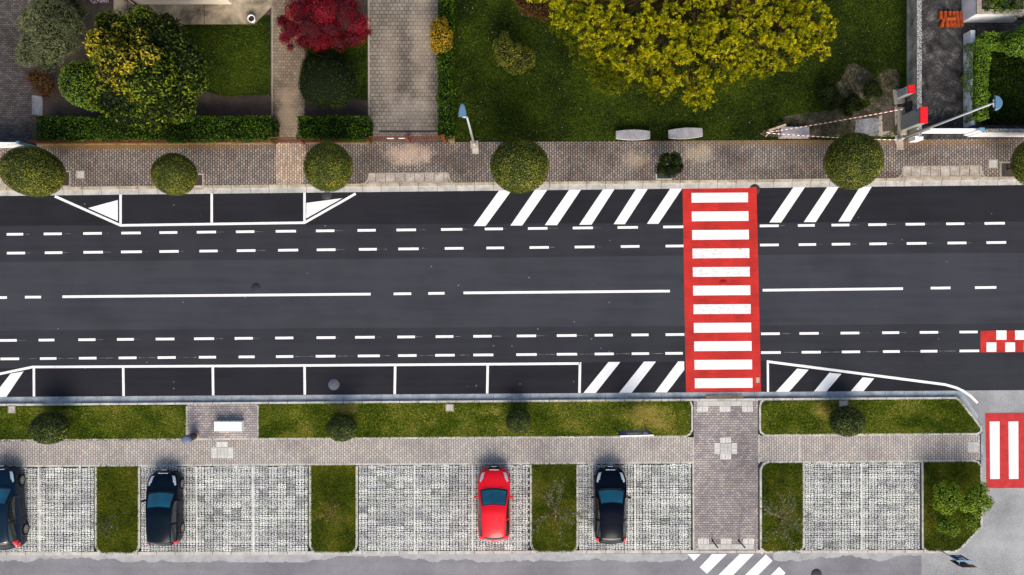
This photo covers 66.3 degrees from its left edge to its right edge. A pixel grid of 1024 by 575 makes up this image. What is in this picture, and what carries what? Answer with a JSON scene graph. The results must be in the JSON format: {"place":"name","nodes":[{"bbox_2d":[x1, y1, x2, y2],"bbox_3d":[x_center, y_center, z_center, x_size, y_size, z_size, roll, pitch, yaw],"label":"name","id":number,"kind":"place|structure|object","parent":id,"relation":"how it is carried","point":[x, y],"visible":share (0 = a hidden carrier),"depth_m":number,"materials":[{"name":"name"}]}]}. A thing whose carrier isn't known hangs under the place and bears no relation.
{"place":"outdoors","nodes":[
{"label":"outdoors","id":0,"kind":"place"},
{"bbox_2d":[0,0,31,144],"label":"driveway","id":1,"kind":"structure","parent":0,"point":[15,106],"depth_m":41.90,"materials":[{"name":"brick"}]},
{"bbox_2d":[114,0,277,24],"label":"terrace","id":2,"kind":"structure","parent":0,"point":[237,11],"depth_m":41.78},
{"bbox_2d":[32,0,367,144],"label":"garden soil","id":3,"kind":"structure","parent":0,"point":[209,103],"depth_m":41.90,"materials":[{"name":"brown soil"}]},
{"bbox_2d":[32,95,42,115],"bbox_3d":[-25.371,-9.729,41.896,0.571,0.001,1.086,0,90,0],"label":"garden strip","id":4,"kind":"object","parent":3,"relation":"on","point":[37,105],"visible":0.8,"depth_m":41.90,"materials":[{"name":"grey concrete"}]},
{"bbox_2d":[24,68,55,99],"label":"russet shrub","id":5,"kind":"object","parent":3,"relation":"on","point":[44,83],"visible":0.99,"depth_m":40.87,"materials":[{"name":"brown plant"}]},
{"bbox_2d":[10,0,89,73],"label":"olive tree","id":6,"kind":"object","parent":3,"relation":"on","point":[48,22],"visible":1,"depth_m":38.53,"materials":[{"name":"green plant"}]},
{"bbox_2d":[57,59,98,111],"bbox_3d":[-21.961,-10.333,40.557,2.705,2.890,2.586,0,90,0],"label":"round shrub","id":7,"kind":"object","parent":3,"relation":"on","point":[73,74],"visible":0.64,"depth_m":39.44,"materials":[{"name":"green plant"}]},
{"bbox_2d":[82,4,210,131],"bbox_3d":[-17.992,-10.688,38.919,6.524,6.164,6.045,15,90,0],"label":"magnolia tree","id":8,"kind":"object","parent":3,"relation":"on","point":[149,73],"visible":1,"depth_m":37.26,"materials":[{"name":"green plant"}]},
{"bbox_2d":[27,137,275,144],"bbox_3d":[-18.932,-7.692,41.370,12.708,1.120,0.170,0,90,0],"label":"iron fence","id":9,"kind":"object","parent":3,"relation":"on","point":[123,143],"visible":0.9,"depth_m":41.69,"materials":[{"name":"brown metal"}]},
{"bbox_2d":[34,115,279,143],"bbox_3d":[-18.582,-8.297,41.228,12.542,1.492,1.572,0,90,0],"label":"hedge","id":10,"kind":"object","parent":3,"relation":"on","point":[88,128],"visible":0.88,"depth_m":40.79,"materials":[{"name":"green plant"}]},
{"bbox_2d":[126,0,231,4],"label":"house","id":11,"kind":"structure","parent":3,"relation":"on","point":[135,2],"depth_m":41.52,"materials":[{"name":"ceramic"}]},
{"bbox_2d":[181,15,269,95],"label":"lawn","id":12,"kind":"structure","parent":3,"relation":"on","point":[263,19],"depth_m":41.89,"materials":[{"name":"green plant"}]},
{"bbox_2d":[182,23,1021,125],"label":"grass","id":13,"kind":"structure","parent":12,"relation":"on","point":[255,56],"depth_m":41.87,"materials":[{"name":"green plant"}]},
{"bbox_2d":[275,0,371,52],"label":"red maple","id":14,"kind":"object","parent":3,"relation":"on","point":[314,28],"visible":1,"depth_m":38.98,"materials":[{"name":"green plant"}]},
{"bbox_2d":[296,114,373,142],"bbox_3d":[-9.273,-8.324,41.255,4.001,1.446,1.472,0,90,0],"label":"hedge","id":15,"kind":"object","parent":3,"relation":"on","point":[355,128],"visible":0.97,"depth_m":40.79,"materials":[{"name":"green plant"}]},
{"bbox_2d":[298,137,371,144],"bbox_3d":[-9.314,-7.728,41.370,3.698,1.120,0.170,0,90,0],"label":"iron fence","id":16,"kind":"object","parent":3,"relation":"on","point":[303,141],"visible":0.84,"depth_m":41.55,"materials":[{"name":"brown metal"}]},
{"bbox_2d":[307,34,367,100],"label":"lawn","id":17,"kind":"structure","parent":3,"relation":"on","point":[359,73],"depth_m":41.89,"materials":[{"name":"green plant"}]},
{"bbox_2d":[298,50,358,108],"bbox_3d":[-9.460,-10.708,40.601,3.155,2.803,2.998,0,90,0],"label":"round shrub","id":18,"kind":"object","parent":17,"relation":"on","point":[327,79],"visible":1,"depth_m":39.70,"materials":[{"name":"green plant"}]},
{"bbox_2d":[273,0,304,141],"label":"garden path","id":19,"kind":"structure","parent":0,"point":[288,105],"depth_m":41.89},
{"bbox_2d":[370,0,438,142],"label":"tan driveway","id":20,"kind":"structure","parent":0,"point":[404,83],"depth_m":41.89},
{"bbox_2d":[369,134,446,142],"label":"iron gate","id":21,"kind":"structure","parent":20,"relation":"on","point":[409,140],"depth_m":40.99,"materials":[{"name":"brown metal"}]},
{"bbox_2d":[0,462,919,551],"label":"parking bays","id":22,"kind":"object","parent":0,"point":[866,506],"visible":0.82,"depth_m":41.90,"materials":[{"name":"stone"}]},
{"bbox_2d":[0,465,28,549],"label":"parked car","id":23,"kind":"object","parent":22,"relation":"on","point":[14,529],"visible":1,"depth_m":40.93,"materials":[{"name":"blue paint"}]},
{"bbox_2d":[141,469,184,545],"bbox_3d":[-18.300,11.594,41.123,2.068,1.567,4.060,-1,90,0],"label":"parked car","id":24,"kind":"object","parent":22,"relation":"on","point":[165,525],"visible":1,"depth_m":40.79,"materials":[{"name":"blue paint"}]},
{"bbox_2d":[474,465,513,540],"bbox_3d":[-0.943,11.366,41.114,2.108,1.587,3.960,0,90,0],"label":"parked car","id":25,"kind":"object","parent":22,"relation":"on","point":[493,509],"visible":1,"depth_m":40.72,"materials":[{"name":"red paint"}]},
{"bbox_2d":[591,465,630,543],"bbox_3d":[5.171,11.451,41.133,2.088,1.547,4.140,0,90,0],"label":"parked car","id":26,"kind":"object","parent":22,"relation":"on","point":[610,496],"visible":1,"depth_m":40.74,"materials":[{"name":"black paint"}]},
{"bbox_2d":[0,398,978,441],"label":"verge lawn","id":27,"kind":"structure","parent":0,"point":[600,408],"depth_m":41.90,"materials":[{"name":"green plant"}]},
{"bbox_2d":[28,412,69,444],"bbox_3d":[-24.131,7.346,41.062,2.013,1.990,1.731,0,90,0],"label":"round shrub","id":28,"kind":"object","parent":27,"relation":"on","point":[49,428],"visible":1,"depth_m":40.42,"materials":[{"name":"green plant"}]},
{"bbox_2d":[326,414,356,441],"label":"round shrub","id":29,"kind":"object","parent":27,"relation":"on","point":[341,428],"visible":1,"depth_m":40.66,"materials":[{"name":"green plant"}]},
{"bbox_2d":[506,408,531,433],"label":"round shrub","id":30,"kind":"object","parent":27,"relation":"on","point":[518,420],"visible":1,"depth_m":40.82,"materials":[{"name":"green plant"}]},
{"bbox_2d":[615,427,653,436],"bbox_3d":[6.307,7.493,40.800,1.706,2.400,0.070,-2,90,0],"label":"notice board","id":31,"kind":"object","parent":27,"relation":"on","point":[637,433],"visible":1,"depth_m":40.10,"materials":[{"name":"metal"}]},
{"bbox_2d":[829,405,866,436],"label":"round shrub","id":32,"kind":"object","parent":27,"relation":"on","point":[847,421],"visible":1,"depth_m":40.47,"materials":[{"name":"green plant"}]},
{"bbox_2d":[0,396,979,464],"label":"pavement","id":33,"kind":"structure","parent":0,"point":[679,449],"depth_m":41.88,"materials":[{"name":"grey brick"}]},
{"bbox_2d":[0,185,1023,403],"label":"road","id":34,"kind":"structure","parent":0,"point":[902,288],"depth_m":42.00,"materials":[{"name":"black asphalt"}]},
{"bbox_2d":[328,379,338,389],"bbox_3d":[-9.543,5.200,41.990,0.600,0.016,0.600,0,90,0],"label":"manhole cover","id":35,"kind":"object","parent":34,"relation":"on","point":[333,384],"visible":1,"depth_m":41.99,"materials":[{"name":"metal"}]},
{"bbox_2d":[0,139,1023,189],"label":"pavement","id":36,"kind":"structure","parent":0,"point":[903,161],"depth_m":41.88,"materials":[{"name":"grey brick"}]},
{"bbox_2d":[0,141,33,147],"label":"white gate","id":37,"kind":"structure","parent":36,"relation":"on","point":[10,144],"depth_m":40.88,"materials":[{"name":"metal"}]},
{"bbox_2d":[0,145,65,196],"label":"round tree","id":38,"kind":"object","parent":36,"relation":"on","point":[32,171],"visible":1,"depth_m":38.42,"materials":[{"name":"green plant"}]},
{"bbox_2d":[150,152,197,195],"bbox_3d":[-16.881,-5.650,40.190,2.251,3.917,2.166,17,90,0],"label":"round tree","id":39,"kind":"object","parent":36,"relation":"on","point":[172,174],"visible":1,"depth_m":38.59,"materials":[{"name":"green plant"}]},
{"bbox_2d":[303,141,352,191],"bbox_3d":[-9.233,-6.053,40.235,2.480,3.805,2.536,0,90,0],"label":"round tree","id":40,"kind":"object","parent":36,"relation":"on","point":[328,167],"visible":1,"depth_m":38.70,"materials":[{"name":"green plant"}]},
{"bbox_2d":[458,103,477,148],"bbox_3d":[-2.101,-7.824,38.422,0.594,6.945,0.810,0,90,0],"label":"street lamp","id":41,"kind":"object","parent":36,"relation":"on","point":[462,114],"visible":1,"depth_m":36.31,"materials":[{"name":"metal"}]},
{"bbox_2d":[1,146,1022,185],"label":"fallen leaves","id":42,"kind":"object","parent":36,"relation":"on","point":[488,170],"visible":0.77,"depth_m":41.88,"materials":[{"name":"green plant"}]},
{"bbox_2d":[489,138,548,193],"bbox_3d":[0.375,-6.107,40.118,3.025,4.040,2.821,0,90,0],"label":"round tree","id":43,"kind":"object","parent":36,"relation":"on","point":[519,165],"visible":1,"depth_m":38.54,"materials":[{"name":"green plant"}]},
{"bbox_2d":[655,151,683,177],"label":"shrub","id":44,"kind":"object","parent":36,"relation":"on","point":[673,161],"visible":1,"depth_m":40.64,"materials":[{"name":"green plant"}]},
{"bbox_2d":[823,132,884,189],"bbox_3d":[17.156,-6.349,40.130,2.971,4.016,2.860,-34,90,0],"label":"round tree","id":45,"kind":"object","parent":36,"relation":"on","point":[855,160],"visible":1,"depth_m":38.58,"materials":[{"name":"green plant"}]},
{"bbox_2d":[895,95,1002,142],"bbox_3d":[20.767,-7.934,37.773,0.640,8.245,0.673,0,90,0],"label":"street lamp","id":46,"kind":"object","parent":36,"relation":"on","point":[997,103],"visible":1,"depth_m":36.52,"materials":[{"name":"metal"}]},
{"bbox_2d":[1007,142,1023,184],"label":"round tree","id":47,"kind":"object","parent":36,"relation":"on","point":[1016,168],"visible":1,"depth_m":39.32,"materials":[{"name":"green plant"}]},
{"bbox_2d":[0,553,1023,574],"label":"road","id":48,"kind":"structure","parent":0,"point":[668,564],"depth_m":42.01,"materials":[{"name":"grey asphalt"}]},
{"bbox_2d":[61,390,978,552],"bbox_3d":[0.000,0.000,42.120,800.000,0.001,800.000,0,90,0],"label":"ground","id":49,"kind":"structure","parent":0,"point":[691,435],"depth_m":42.12,"materials":[{"name":"grey concrete"}]},
{"bbox_2d":[95,466,140,554],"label":"kerb","id":50,"kind":"structure","parent":49,"relation":"on","point":[139,515],"depth_m":41.88,"materials":[{"name":"concrete"}]},
{"bbox_2d":[272,6,272,116],"bbox_3d":[-12.814,-21.671,41.987,0.057,0.225,27.486,0,90,0],"label":"path edging","id":51,"kind":"object","parent":49,"relation":"on","point":[272,61],"depth_m":41.88,"materials":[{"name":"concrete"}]},
{"bbox_2d":[309,465,358,553],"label":"kerb","id":52,"kind":"structure","parent":49,"relation":"on","point":[357,508],"depth_m":41.88,"materials":[{"name":"concrete"}]},
{"bbox_2d":[1,401,692,440],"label":"kerb","id":53,"kind":"structure","parent":49,"relation":"on","point":[691,417],"depth_m":41.88,"materials":[{"name":"concrete"}]},
{"bbox_2d":[7,462,692,466],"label":"kerb","id":54,"kind":"structure","parent":49,"relation":"on","point":[353,464],"depth_m":41.88,"materials":[{"name":"concrete"}]},
{"bbox_2d":[368,0,369,116],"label":"path edging","id":55,"kind":"object","parent":49,"relation":"on","point":[369,61],"visible":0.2,"depth_m":41.88,"materials":[{"name":"concrete"}]},
{"bbox_2d":[0,549,763,554],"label":"kerb","id":56,"kind":"structure","parent":49,"relation":"on","point":[577,551],"depth_m":41.89,"materials":[{"name":"concrete"}]},
{"bbox_2d":[0,397,981,430],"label":"kerb","id":57,"kind":"structure","parent":49,"relation":"on","point":[435,401],"depth_m":41.87,"materials":[{"name":"concrete"}]},
{"bbox_2d":[0,391,982,423],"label":"gutter","id":58,"kind":"object","parent":49,"relation":"on","point":[384,397],"visible":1,"depth_m":41.99,"materials":[{"name":"concrete"}]},
{"bbox_2d":[0,177,1016,190],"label":"kerb","id":59,"kind":"structure","parent":49,"relation":"on","point":[544,183],"depth_m":41.87,"materials":[{"name":"concrete"}]},
{"bbox_2d":[0,180,1021,195],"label":"gutter","id":60,"kind":"object","parent":49,"relation":"on","point":[541,187],"depth_m":41.99,"materials":[{"name":"concrete"}]},
{"bbox_2d":[530,464,578,553],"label":"kerb","id":61,"kind":"structure","parent":49,"relation":"on","point":[577,518],"depth_m":41.88,"materials":[{"name":"concrete"}]},
{"bbox_2d":[692,437,693,550],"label":"kerb","id":62,"kind":"structure","parent":49,"relation":"on","point":[693,493],"depth_m":41.88,"materials":[{"name":"concrete"}]},
{"bbox_2d":[758,461,804,552],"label":"kerb","id":63,"kind":"structure","parent":49,"relation":"on","point":[761,466],"depth_m":41.88,"materials":[{"name":"stone"}]},
{"bbox_2d":[800,549,925,552],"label":"kerb","id":64,"kind":"structure","parent":49,"relation":"on","point":[863,551],"depth_m":41.89,"materials":[{"name":"concrete"}]},
{"bbox_2d":[804,460,922,462],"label":"kerb","id":65,"kind":"structure","parent":49,"relation":"on","point":[861,461],"depth_m":41.88,"materials":[{"name":"concrete"}]},
{"bbox_2d":[758,400,981,435],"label":"kerb","id":66,"kind":"structure","parent":49,"relation":"on","point":[762,433],"depth_m":41.88,"materials":[{"name":"concrete"}]},
{"bbox_2d":[920,460,982,552],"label":"kerb","id":67,"kind":"structure","parent":49,"relation":"on","point":[922,508],"depth_m":41.88,"materials":[{"name":"stone"}]},
{"bbox_2d":[95,461,981,553],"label":"island lawn","id":68,"kind":"structure","parent":0,"point":[534,502],"depth_m":41.90,"materials":[{"name":"green plant"}]},
{"bbox_2d":[92,515,118,537],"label":"sapling","id":69,"kind":"object","parent":68,"relation":"on","point":[109,521],"visible":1,"depth_m":40.66,"materials":[{"name":"green plant"}]},
{"bbox_2d":[316,499,344,527],"bbox_3d":[-9.499,11.888,41.405,1.743,1.203,1.557,0,90,0],"label":"young tree","id":70,"kind":"object","parent":68,"relation":"on","point":[331,513],"visible":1,"depth_m":41.16,"materials":[{"name":"green plant"}]},
{"bbox_2d":[525,474,590,546],"bbox_3d":[2.423,11.415,40.874,3.577,2.312,3.622,0,90,0],"label":"olive tree","id":71,"kind":"object","parent":68,"relation":"on","point":[557,511],"visible":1,"depth_m":40.11,"materials":[{"name":"green plant"}]},
{"bbox_2d":[753,488,813,554],"bbox_3d":[13.963,12.022,40.780,3.437,2.490,3.386,0,90,0],"label":"olive tree","id":72,"kind":"object","parent":68,"relation":"on","point":[769,510],"visible":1,"depth_m":40.29,"materials":[{"name":"green plant"}]},
{"bbox_2d":[933,513,960,536],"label":"leafy shrub","id":73,"kind":"object","parent":68,"relation":"on","point":[947,523],"visible":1,"depth_m":40.76,"materials":[{"name":"green plant"}]},
{"bbox_2d":[931,480,964,516],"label":"leafy shrub","id":74,"kind":"object","parent":68,"relation":"on","point":[947,502],"visible":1,"depth_m":40.39,"materials":[{"name":"green plant"}]},
{"bbox_2d":[935,547,975,566],"bbox_3d":[23.045,14.002,40.845,0.985,2.310,0.345,0,90,0],"label":"parking sign","id":75,"kind":"object","parent":68,"relation":"on","point":[960,560],"visible":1,"depth_m":40.01,"materials":[{"name":"metal"}]},
{"bbox_2d":[960,514,979,531],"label":"bush","id":76,"kind":"object","parent":68,"relation":"on","point":[969,524],"visible":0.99,"depth_m":41.44,"materials":[{"name":"green plant"}]},
{"bbox_2d":[956,481,994,518],"bbox_3d":[24.041,11.003,40.936,2.035,2.132,1.965,-40,90,0],"label":"leafy shrub","id":77,"kind":"object","parent":68,"relation":"on","point":[976,500],"visible":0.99,"depth_m":40.38,"materials":[{"name":"green plant"}]},
{"bbox_2d":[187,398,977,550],"bbox_3d":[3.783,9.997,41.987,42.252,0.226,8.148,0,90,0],"label":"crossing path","id":78,"kind":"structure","parent":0,"point":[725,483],"depth_m":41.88,"materials":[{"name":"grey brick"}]},
{"bbox_2d":[182,431,199,443],"bbox_3d":[-16.943,7.914,41.295,0.500,1.215,0.500,0,90,0],"label":"litter bin","id":79,"kind":"object","parent":78,"relation":"on","point":[191,436],"visible":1,"depth_m":40.92,"materials":[{"name":"metal"}]},
{"bbox_2d":[214,420,243,430],"bbox_3d":[-15.043,7.354,41.691,1.460,0.383,0.508,0,90,0],"label":"concrete bench","id":80,"kind":"object","parent":78,"relation":"on","point":[228,425],"visible":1,"depth_m":41.50,"materials":[{"name":"white concrete"}]},
{"bbox_2d":[438,0,906,141],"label":"garden lawn","id":81,"kind":"structure","parent":0,"point":[867,110],"depth_m":41.89,"materials":[{"name":"green plant"}]},
{"bbox_2d":[435,0,456,141],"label":"hedge","id":82,"kind":"object","parent":81,"relation":"on","point":[445,89],"visible":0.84,"depth_m":40.77,"materials":[{"name":"green plant"}]},
{"bbox_2d":[428,16,453,54],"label":"golden shrub","id":83,"kind":"object","parent":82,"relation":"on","point":[441,36],"visible":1,"depth_m":40.08,"materials":[{"name":"yellow plant"}]},
{"bbox_2d":[492,31,535,74],"bbox_3d":[0.001,-12.140,41.066,1.887,1.557,2.509,-45,90,0],"label":"bush","id":84,"kind":"object","parent":81,"relation":"on","point":[502,49],"visible":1,"depth_m":40.71,"materials":[{"name":"green plant"}]},
{"bbox_2d":[514,0,551,21],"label":"bush","id":85,"kind":"object","parent":81,"relation":"on","point":[537,9],"visible":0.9,"depth_m":40.41,"materials":[{"name":"brown plant"}]},
{"bbox_2d":[616,129,649,139],"bbox_3d":[6.409,-8.088,41.700,1.807,0.400,0.565,0,90,0],"label":"stone bench","id":86,"kind":"object","parent":81,"relation":"on","point":[632,134],"visible":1,"depth_m":41.50,"materials":[{"name":"grey stone"}]},
{"bbox_2d":[526,0,838,112],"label":"broadleaf tree","id":87,"kind":"object","parent":81,"relation":"on","point":[674,14],"visible":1,"depth_m":37.18,"materials":[{"name":"yellow plant"}]},
{"bbox_2d":[668,128,702,138],"bbox_3d":[9.189,-8.173,41.700,1.807,0.400,0.593,-3,90,0],"label":"stone bench","id":88,"kind":"object","parent":81,"relation":"on","point":[683,133],"visible":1,"depth_m":41.50,"materials":[{"name":"grey stone"}]},
{"bbox_2d":[778,127,808,138],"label":"stone block","id":89,"kind":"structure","parent":81,"relation":"on","point":[795,131],"depth_m":41.58,"materials":[{"name":"stone"}]},
{"bbox_2d":[817,81,843,111],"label":"bush","id":90,"kind":"object","parent":81,"relation":"on","point":[831,97],"visible":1,"depth_m":41.09,"materials":[{"name":"green plant"}]},
{"bbox_2d":[843,92,863,116],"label":"bush","id":91,"kind":"object","parent":81,"relation":"on","point":[853,104],"visible":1,"depth_m":41.32,"materials":[{"name":"green plant"}]},
{"bbox_2d":[855,118,878,135],"bbox_3d":[19.057,-8.571,41.885,1.428,0.001,1.000,0,90,0],"label":"concrete base","id":92,"kind":"object","parent":81,"relation":"on","point":[867,125],"visible":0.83,"depth_m":41.88,"materials":[{"name":"grey concrete"}]},
{"bbox_2d":[862,77,884,99],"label":"bush","id":93,"kind":"object","parent":81,"relation":"on","point":[873,87],"visible":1,"depth_m":41.12,"materials":[{"name":"green plant"}]},
{"bbox_2d":[879,105,896,136],"bbox_3d":[20.086,-8.900,41.882,0.971,0.001,1.714,0,90,0],"label":"concrete base","id":94,"kind":"object","parent":81,"relation":"on","point":[881,133],"visible":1,"depth_m":41.88,"materials":[{"name":"beige concrete"}]},
{"bbox_2d":[882,105,894,131],"bbox_3d":[20.115,-9.029,41.879,0.688,0.001,1.373,-2,90,0],"label":"iron plate","id":95,"kind":"object","parent":94,"relation":"on","point":[889,123],"visible":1,"depth_m":41.88,"materials":[{"name":"metal"}]},
{"bbox_2d":[892,85,915,103],"bbox_3d":[20.673,-10.210,41.245,0.620,1.370,0.800,-7,90,0],"label":"utility cabinet","id":96,"kind":"object","parent":81,"relation":"on","point":[900,95],"visible":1,"depth_m":41.42,"materials":[{"name":"metal"}]},
{"bbox_2d":[897,107,927,134],"bbox_3d":[20.850,-8.891,40.885,0.575,2.090,1.500,0,90,0],"label":"utility cabinet","id":97,"kind":"object","parent":81,"relation":"on","point":[917,117],"visible":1,"depth_m":40.93,"materials":[{"name":"metal"}]},
{"bbox_2d":[921,0,976,138],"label":"old driveway","id":98,"kind":"structure","parent":0,"point":[942,72],"depth_m":41.90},
{"bbox_2d":[907,0,921,138],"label":"garden wall","id":99,"kind":"structure","parent":98,"relation":"on","point":[914,42],"depth_m":41.07,"materials":[{"name":"concrete"}]},
{"bbox_2d":[922,128,977,133],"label":"white gate","id":100,"kind":"structure","parent":98,"relation":"on","point":[947,130],"depth_m":41.04,"materials":[{"name":"white metal"}]},
{"bbox_2d":[963,30,974,126],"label":"garden wall","id":101,"kind":"structure","parent":98,"relation":"on","point":[968,37],"depth_m":41.51,"materials":[{"name":"grey stone"}]},
{"bbox_2d":[960,38,991,122],"bbox_3d":[24.353,-10.834,41.159,0.964,1.634,4.315,0,90,0],"label":"hedge","id":102,"kind":"object","parent":98,"relation":"on","point":[978,75],"visible":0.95,"depth_m":40.70,"materials":[{"name":"green plant"}]},
{"bbox_2d":[926,390,1023,552],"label":"side road","id":103,"kind":"structure","parent":0,"point":[1000,413],"depth_m":42.01,"materials":[{"name":"grey asphalt"}]},
{"bbox_2d":[977,17,1023,138],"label":"neighbour yard","id":104,"kind":"structure","parent":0,"point":[998,27],"depth_m":41.90,"materials":[{"name":"concrete"}]},
{"bbox_2d":[962,0,1023,22],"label":"raised planter","id":105,"kind":"object","parent":104,"relation":"on","point":[973,11],"visible":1,"depth_m":40.86,"materials":[{"name":"white concrete"}]},
{"bbox_2d":[983,0,1023,23],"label":"trailing plant","id":106,"kind":"object","parent":105,"relation":"in","point":[1012,5],"visible":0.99,"depth_m":40.39,"materials":[{"name":"green plant"}]},
{"bbox_2d":[968,129,1023,136],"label":"garden wall","id":107,"kind":"structure","parent":104,"relation":"on","point":[1003,133],"depth_m":40.95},
{"bbox_2d":[981,34,1023,124],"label":"neighbour lawn","id":108,"kind":"structure","parent":104,"relation":"on","point":[982,122],"depth_m":41.89,"materials":[{"name":"green plant"}]},
{"bbox_2d":[975,31,1012,52],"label":"hedge","id":109,"kind":"object","parent":108,"relation":"on","point":[996,41],"visible":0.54,"depth_m":40.60,"materials":[{"name":"green plant"}]},
{"bbox_2d":[1002,24,1023,58],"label":"bush","id":110,"kind":"object","parent":109,"relation":"on","point":[1014,44],"visible":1,"depth_m":39.87,"materials":[{"name":"green plant"}]},
{"bbox_2d":[985,47,1023,124],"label":"ground cover","id":111,"kind":"object","parent":108,"relation":"on","point":[1006,79],"visible":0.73,"depth_m":41.61,"materials":[{"name":"green plant"}]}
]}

